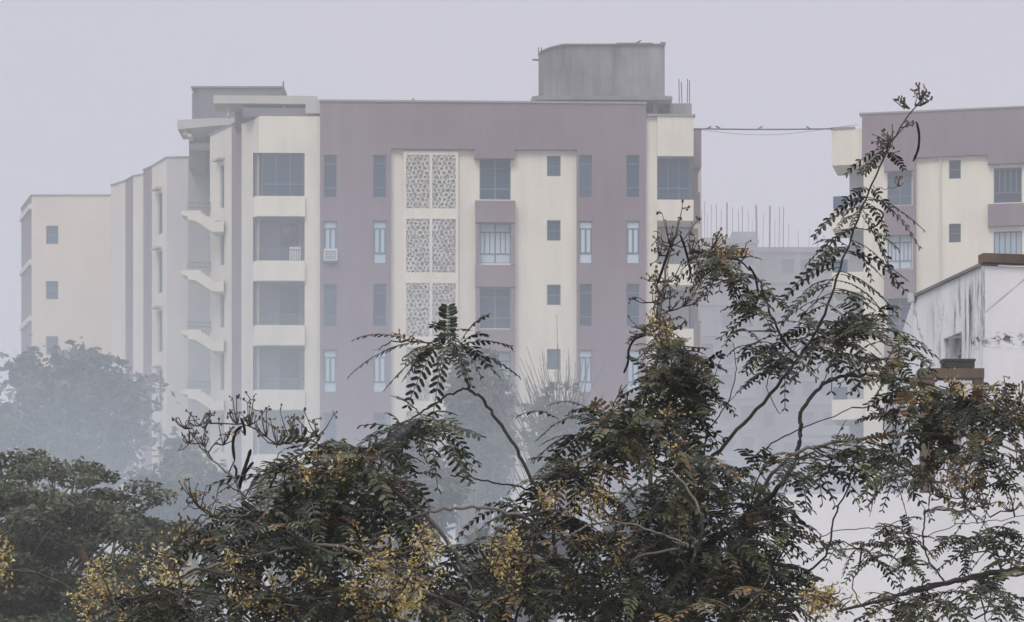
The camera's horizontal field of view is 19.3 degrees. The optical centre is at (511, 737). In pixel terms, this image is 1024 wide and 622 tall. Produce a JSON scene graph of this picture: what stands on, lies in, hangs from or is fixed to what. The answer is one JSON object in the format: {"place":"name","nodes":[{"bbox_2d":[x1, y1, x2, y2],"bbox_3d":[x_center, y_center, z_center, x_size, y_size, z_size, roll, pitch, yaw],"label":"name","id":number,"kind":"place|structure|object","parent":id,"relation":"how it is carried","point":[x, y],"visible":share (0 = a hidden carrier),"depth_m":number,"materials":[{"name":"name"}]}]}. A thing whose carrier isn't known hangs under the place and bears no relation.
{"place":"outdoors","nodes":[
{"label":"outdoors","id":0,"kind":"place"},
{"bbox_2d":[8,558,146,609],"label":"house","id":1,"kind":"structure","parent":0,"point":[69,564],"depth_m":46.00,"materials":[{"name":"grey"}]},
{"bbox_2d":[0,0,1023,521],"label":"sky","id":2,"kind":"structure","parent":0,"point":[94,94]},
{"bbox_2d":[701,201,863,621],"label":"unfinished building","id":3,"kind":"structure","parent":0,"point":[779,269],"depth_m":305.88,"materials":[{"name":"grey concrete"}]},
{"bbox_2d":[758,493,1023,621],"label":"boundary wall","id":4,"kind":"structure","parent":0,"point":[849,515],"depth_m":32.91,"materials":[{"name":"white paint"}]},
{"bbox_2d":[940,359,975,367],"bbox_3d":[5.136,-4.298,34.700,0.382,0.110,0.240,0,0,0],"label":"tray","id":5,"kind":"object","parent":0,"point":[960,363],"visible":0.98,"depth_m":34.60,"materials":[{"name":"grey metal"}]},
{"bbox_2d":[901,253,1023,493],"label":"old house","id":6,"kind":"structure","parent":0,"point":[976,311],"depth_m":35.10,"materials":[{"name":"white paint"}]},
{"bbox_2d":[907,293,916,302],"bbox_3d":[5.018,-5.477,37.510,0.176,0.112,0.120,0,0,0],"label":"flood lamp","id":7,"kind":"object","parent":6,"relation":"attached to","point":[911,298],"visible":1,"depth_m":37.45,"materials":[{"name":"white metal"}]},
{"label":"ground","id":8,"kind":"structure","parent":0,"visible":0},
{"bbox_2d":[0,399,46,551],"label":"tree","id":9,"kind":"object","parent":8,"relation":"on","point":[12,426],"visible":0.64,"depth_m":83.49,"materials":[{"name":"green plant"}]},
{"bbox_2d":[0,334,179,557],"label":"tree","id":10,"kind":"object","parent":8,"relation":"on","point":[80,395],"visible":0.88,"depth_m":91.00,"materials":[{"name":"green plant"}]},
{"bbox_2d":[0,448,217,621],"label":"spreading tree","id":11,"kind":"object","parent":8,"relation":"on","point":[51,540],"visible":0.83,"depth_m":27.84,"materials":[{"name":"green plant"}]},
{"bbox_2d":[118,426,246,616],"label":"tree","id":12,"kind":"object","parent":8,"relation":"on","point":[176,465],"visible":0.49,"depth_m":73.64,"materials":[{"name":"green plant"}]},
{"bbox_2d":[225,455,363,621],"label":"tree","id":13,"kind":"object","parent":8,"relation":"on","point":[284,576],"visible":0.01,"depth_m":61.72,"materials":[{"name":"green plant"}]},
{"bbox_2d":[0,303,623,621],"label":"feathery tree","id":14,"kind":"object","parent":8,"relation":"on","point":[329,516],"visible":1,"depth_m":8.88,"materials":[{"name":"green plant"}]},
{"bbox_2d":[19,42,700,621],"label":"apartment building","id":15,"kind":"structure","parent":8,"relation":"on","point":[533,222],"depth_m":140.27,"materials":[{"name":"brown paint"}]},
{"bbox_2d":[46,226,57,243],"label":"window","id":16,"kind":"structure","parent":15,"relation":"in","point":[51,231],"depth_m":164.03,"materials":[{"name":"grey glass"}]},
{"bbox_2d":[46,281,57,298],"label":"window","id":17,"kind":"structure","parent":15,"relation":"in","point":[51,286],"depth_m":164.03,"materials":[{"name":"grey glass"}]},
{"bbox_2d":[46,337,57,354],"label":"window","id":18,"kind":"structure","parent":15,"relation":"in","point":[50,341],"depth_m":164.03,"materials":[{"name":"grey glass"}]},
{"bbox_2d":[160,194,161,233],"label":"window","id":19,"kind":"structure","parent":15,"relation":"in","point":[160,194],"depth_m":154.58,"materials":[{"name":"grey glass"}]},
{"bbox_2d":[160,252,161,292],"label":"window","id":20,"kind":"structure","parent":15,"relation":"in","point":[161,252],"depth_m":154.55,"materials":[{"name":"grey glass"}]},
{"bbox_2d":[160,311,161,351],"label":"window","id":21,"kind":"structure","parent":15,"relation":"in","point":[161,311],"depth_m":154.55,"materials":[{"name":"grey glass"}]},
{"bbox_2d":[160,370,161,409],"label":"window","id":22,"kind":"structure","parent":15,"relation":"in","point":[161,370],"depth_m":154.51,"materials":[{"name":"grey glass"}]},
{"bbox_2d":[160,429,161,460],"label":"window","id":23,"kind":"structure","parent":15,"relation":"in","point":[161,429],"depth_m":154.51,"materials":[{"name":"grey glass"}]},
{"bbox_2d":[222,166,223,207],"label":"window","id":24,"kind":"structure","parent":15,"relation":"in","point":[222,166],"depth_m":146.37,"materials":[{"name":"grey glass"}]},
{"bbox_2d":[222,235,223,264],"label":"window","id":25,"kind":"structure","parent":15,"relation":"in","point":[222,235],"depth_m":146.39,"materials":[{"name":"grey glass"}]},
{"bbox_2d":[222,294,223,326],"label":"window","id":26,"kind":"structure","parent":15,"relation":"in","point":[222,294],"depth_m":146.39,"materials":[{"name":"grey glass"}]},
{"bbox_2d":[222,353,223,389],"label":"window","id":27,"kind":"structure","parent":15,"relation":"in","point":[222,353],"depth_m":146.39,"materials":[{"name":"grey glass"}]},
{"bbox_2d":[222,415,223,451],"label":"window","id":28,"kind":"structure","parent":15,"relation":"in","point":[222,415],"depth_m":146.36,"materials":[{"name":"grey glass"}]},
{"bbox_2d":[263,247,281,260],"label":"railing","id":29,"kind":"object","parent":15,"relation":"on","point":[268,254],"visible":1,"depth_m":140.11,"materials":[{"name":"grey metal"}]},
{"bbox_2d":[262,153,304,195],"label":"window","id":30,"kind":"structure","parent":15,"relation":"in","point":[283,174],"depth_m":139.93,"materials":[{"name":"grey glass"}]},
{"bbox_2d":[280,224,297,260],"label":"door","id":31,"kind":"structure","parent":15,"relation":"in","point":[286,241],"depth_m":141.27,"materials":[{"name":"grey metal"}]},
{"bbox_2d":[280,288,297,324],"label":"door","id":32,"kind":"structure","parent":15,"relation":"in","point":[288,296],"depth_m":141.30,"materials":[{"name":"grey metal"}]},
{"bbox_2d":[280,352,297,389],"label":"door","id":33,"kind":"structure","parent":15,"relation":"in","point":[288,360],"depth_m":141.30,"materials":[{"name":"grey metal"}]},
{"bbox_2d":[280,415,297,453],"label":"door","id":34,"kind":"structure","parent":15,"relation":"in","point":[286,424],"depth_m":141.27,"materials":[{"name":"grey metal"}]},
{"bbox_2d":[290,246,300,260],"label":"washing machine","id":35,"kind":"object","parent":15,"relation":"on","point":[294,252],"visible":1,"depth_m":140.36,"materials":[{"name":"white metal"}]},
{"bbox_2d":[323,155,336,197],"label":"window","id":36,"kind":"structure","parent":15,"relation":"in","point":[329,161],"depth_m":139.79,"materials":[{"name":"grey glass"}]},
{"bbox_2d":[323,221,336,263],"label":"window","id":37,"kind":"structure","parent":15,"relation":"in","point":[329,227],"depth_m":139.76,"materials":[{"name":"white glass"}]},
{"bbox_2d":[323,284,336,325],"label":"window","id":38,"kind":"structure","parent":15,"relation":"in","point":[329,290],"depth_m":139.79,"materials":[{"name":"grey glass"}]},
{"bbox_2d":[323,350,336,392],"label":"window","id":39,"kind":"structure","parent":15,"relation":"in","point":[329,356],"depth_m":139.76,"materials":[{"name":"white glass"}]},
{"bbox_2d":[323,413,336,454],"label":"window","id":40,"kind":"structure","parent":15,"relation":"in","point":[330,432],"depth_m":139.79,"materials":[{"name":"grey glass"}]},
{"bbox_2d":[324,248,337,261],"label":"air conditioner","id":41,"kind":"object","parent":15,"relation":"attached to","point":[330,255],"visible":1,"depth_m":139.32,"materials":[{"name":"white metal"}]},
{"bbox_2d":[373,155,386,197],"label":"window","id":42,"kind":"structure","parent":15,"relation":"in","point":[379,161],"depth_m":139.86,"materials":[{"name":"grey glass"}]},
{"bbox_2d":[373,221,386,263],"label":"window","id":43,"kind":"structure","parent":15,"relation":"in","point":[379,227],"depth_m":139.86,"materials":[{"name":"white glass"}]},
{"bbox_2d":[373,284,386,325],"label":"window","id":44,"kind":"structure","parent":15,"relation":"in","point":[379,290],"depth_m":139.86,"materials":[{"name":"grey glass"}]},
{"bbox_2d":[373,350,386,392],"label":"window","id":45,"kind":"structure","parent":15,"relation":"in","point":[380,362],"depth_m":139.86,"materials":[{"name":"white glass"}]},
{"bbox_2d":[373,413,386,441],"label":"window","id":46,"kind":"structure","parent":15,"relation":"in","point":[379,418],"depth_m":139.86,"materials":[{"name":"grey glass"}]},
{"bbox_2d":[480,160,510,199],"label":"window","id":47,"kind":"structure","parent":15,"relation":"in","point":[495,175],"depth_m":140.34,"materials":[{"name":"grey glass"}]},
{"bbox_2d":[480,224,510,262],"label":"window","id":48,"kind":"structure","parent":15,"relation":"in","point":[495,239],"depth_m":140.34,"materials":[{"name":"white glass"}]},
{"bbox_2d":[480,288,510,328],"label":"window","id":49,"kind":"structure","parent":15,"relation":"in","point":[495,301],"depth_m":140.34,"materials":[{"name":"grey glass"}]},
{"bbox_2d":[481,481,510,520],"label":"window","id":50,"kind":"structure","parent":15,"relation":"in","point":[508,508],"depth_m":140.34,"materials":[{"name":"grey glass"}]},
{"bbox_2d":[493,352,510,391],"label":"window","id":51,"kind":"structure","parent":15,"relation":"in","point":[504,357],"depth_m":140.34,"materials":[{"name":"grey glass"}]},
{"bbox_2d":[547,156,560,175],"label":"window","id":52,"kind":"structure","parent":15,"relation":"in","point":[553,162],"depth_m":140.44,"materials":[{"name":"grey glass"}]},
{"bbox_2d":[547,220,560,240],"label":"window","id":53,"kind":"structure","parent":15,"relation":"in","point":[553,227],"depth_m":140.44,"materials":[{"name":"grey glass"}]},
{"bbox_2d":[547,285,560,304],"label":"window","id":54,"kind":"structure","parent":15,"relation":"in","point":[553,291],"depth_m":140.44,"materials":[{"name":"grey glass"}]},
{"bbox_2d":[547,349,560,368],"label":"window","id":55,"kind":"structure","parent":15,"relation":"in","point":[551,353],"depth_m":140.44,"materials":[{"name":"grey glass"}]},
{"bbox_2d":[579,155,591,197],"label":"window","id":56,"kind":"structure","parent":15,"relation":"in","point":[585,161],"depth_m":140.20,"materials":[{"name":"grey glass"}]},
{"bbox_2d":[579,221,591,263],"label":"window","id":57,"kind":"structure","parent":15,"relation":"in","point":[585,227],"depth_m":140.20,"materials":[{"name":"white glass"}]},
{"bbox_2d":[579,284,591,325],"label":"window","id":58,"kind":"structure","parent":15,"relation":"in","point":[585,290],"depth_m":140.20,"materials":[{"name":"grey glass"}]},
{"bbox_2d":[579,350,591,392],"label":"window","id":59,"kind":"structure","parent":15,"relation":"in","point":[586,354],"depth_m":140.20,"materials":[{"name":"white glass"}]},
{"bbox_2d":[579,478,591,520],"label":"window","id":60,"kind":"structure","parent":15,"relation":"in","point":[587,505],"depth_m":140.20,"materials":[{"name":"grey glass"}]},
{"bbox_2d":[626,155,639,197],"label":"window","id":61,"kind":"structure","parent":15,"relation":"in","point":[632,161],"depth_m":140.27,"materials":[{"name":"grey glass"}]},
{"bbox_2d":[626,221,639,263],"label":"window","id":62,"kind":"structure","parent":15,"relation":"in","point":[632,227],"depth_m":140.27,"materials":[{"name":"white glass"}]},
{"bbox_2d":[626,284,639,325],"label":"window","id":63,"kind":"structure","parent":15,"relation":"in","point":[632,309],"depth_m":140.27,"materials":[{"name":"grey glass"}]},
{"bbox_2d":[626,350,639,392],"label":"window","id":64,"kind":"structure","parent":15,"relation":"in","point":[632,369],"depth_m":140.27,"materials":[{"name":"white glass"}]},
{"bbox_2d":[626,478,639,495],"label":"window","id":65,"kind":"structure","parent":15,"relation":"in","point":[633,480],"depth_m":140.27,"materials":[{"name":"white glass"}]},
{"bbox_2d":[657,158,689,199],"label":"window","id":66,"kind":"structure","parent":15,"relation":"in","point":[673,174],"depth_m":140.82,"materials":[{"name":"grey glass"}]},
{"bbox_2d":[694,128,832,129],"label":"cable","id":67,"kind":"object","parent":15,"relation":"attached to","point":[761,129],"visible":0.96,"depth_m":142.46,"materials":[{"name":"black plastic"}]},
{"bbox_2d":[703,124,857,134],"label":"cable","id":68,"kind":"object","parent":15,"relation":"attached to","point":[779,134],"visible":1,"depth_m":142.60,"materials":[{"name":"black plastic"}]},
{"bbox_2d":[352,437,475,621],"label":"tree","id":69,"kind":"object","parent":8,"relation":"on","point":[451,488],"visible":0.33,"depth_m":65.58,"materials":[{"name":"green plant"}]},
{"bbox_2d":[436,343,523,621],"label":"tree","id":70,"kind":"object","parent":8,"relation":"on","point":[463,406],"visible":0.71,"depth_m":83.55,"materials":[{"name":"green plant"}]},
{"bbox_2d":[449,508,584,621],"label":"tree","id":71,"kind":"object","parent":8,"relation":"on","point":[472,536],"visible":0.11,"depth_m":55.68,"materials":[{"name":"green plant"}]},
{"bbox_2d":[473,334,630,621],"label":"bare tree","id":72,"kind":"object","parent":8,"relation":"on","point":[535,449],"visible":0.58,"depth_m":79.78,"materials":[{"name":"green plant"}]},
{"bbox_2d":[602,483,711,621],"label":"tree","id":73,"kind":"object","parent":8,"relation":"on","point":[629,505],"visible":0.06,"depth_m":59.67,"materials":[{"name":"green plant"}]},
{"bbox_2d":[507,82,1023,621],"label":"feathery tree","id":74,"kind":"object","parent":8,"relation":"on","point":[739,564],"visible":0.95,"depth_m":9.31,"materials":[{"name":"green plant"}]},
{"bbox_2d":[811,376,1023,621],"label":"feathery tree","id":75,"kind":"object","parent":8,"relation":"on","point":[988,585],"visible":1,"depth_m":8.79,"materials":[{"name":"green plant"}]},
{"bbox_2d":[831,106,1023,493],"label":"apartment building","id":76,"kind":"structure","parent":8,"relation":"on","point":[957,195],"depth_m":142.08,"materials":[{"name":"brown paint"}]},
{"bbox_2d":[888,363,900,394],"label":"window","id":77,"kind":"structure","parent":76,"relation":"in","point":[895,369],"depth_m":142.58,"materials":[{"name":"grey glass"}]},
{"bbox_2d":[888,426,900,459],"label":"window","id":78,"kind":"structure","parent":76,"relation":"in","point":[890,428],"depth_m":142.62,"materials":[{"name":"grey glass"}]},
{"bbox_2d":[888,299,910,332],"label":"window","id":79,"kind":"structure","parent":76,"relation":"in","point":[903,304],"depth_m":142.55,"materials":[{"name":"grey glass"}]},
{"bbox_2d":[888,171,911,205],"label":"window","id":80,"kind":"structure","parent":76,"relation":"in","point":[902,195],"depth_m":142.55,"materials":[{"name":"grey glass"}]},
{"bbox_2d":[888,235,911,268],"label":"window","id":81,"kind":"structure","parent":76,"relation":"in","point":[902,260],"depth_m":142.55,"materials":[{"name":"white glass"}]},
{"bbox_2d":[949,160,960,178],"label":"window","id":82,"kind":"structure","parent":76,"relation":"in","point":[954,165],"depth_m":142.03,"materials":[{"name":"grey glass"}]},
{"bbox_2d":[949,224,960,242],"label":"window","id":83,"kind":"structure","parent":76,"relation":"in","point":[954,229],"depth_m":142.03,"materials":[{"name":"grey glass"}]},
{"bbox_2d":[994,168,1021,202],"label":"window","id":84,"kind":"structure","parent":76,"relation":"in","point":[1007,181],"depth_m":141.47,"materials":[{"name":"grey glass"}]},
{"bbox_2d":[994,231,1021,265],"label":"window","id":85,"kind":"structure","parent":76,"relation":"in","point":[1004,242],"depth_m":141.47,"materials":[{"name":"white glass"}]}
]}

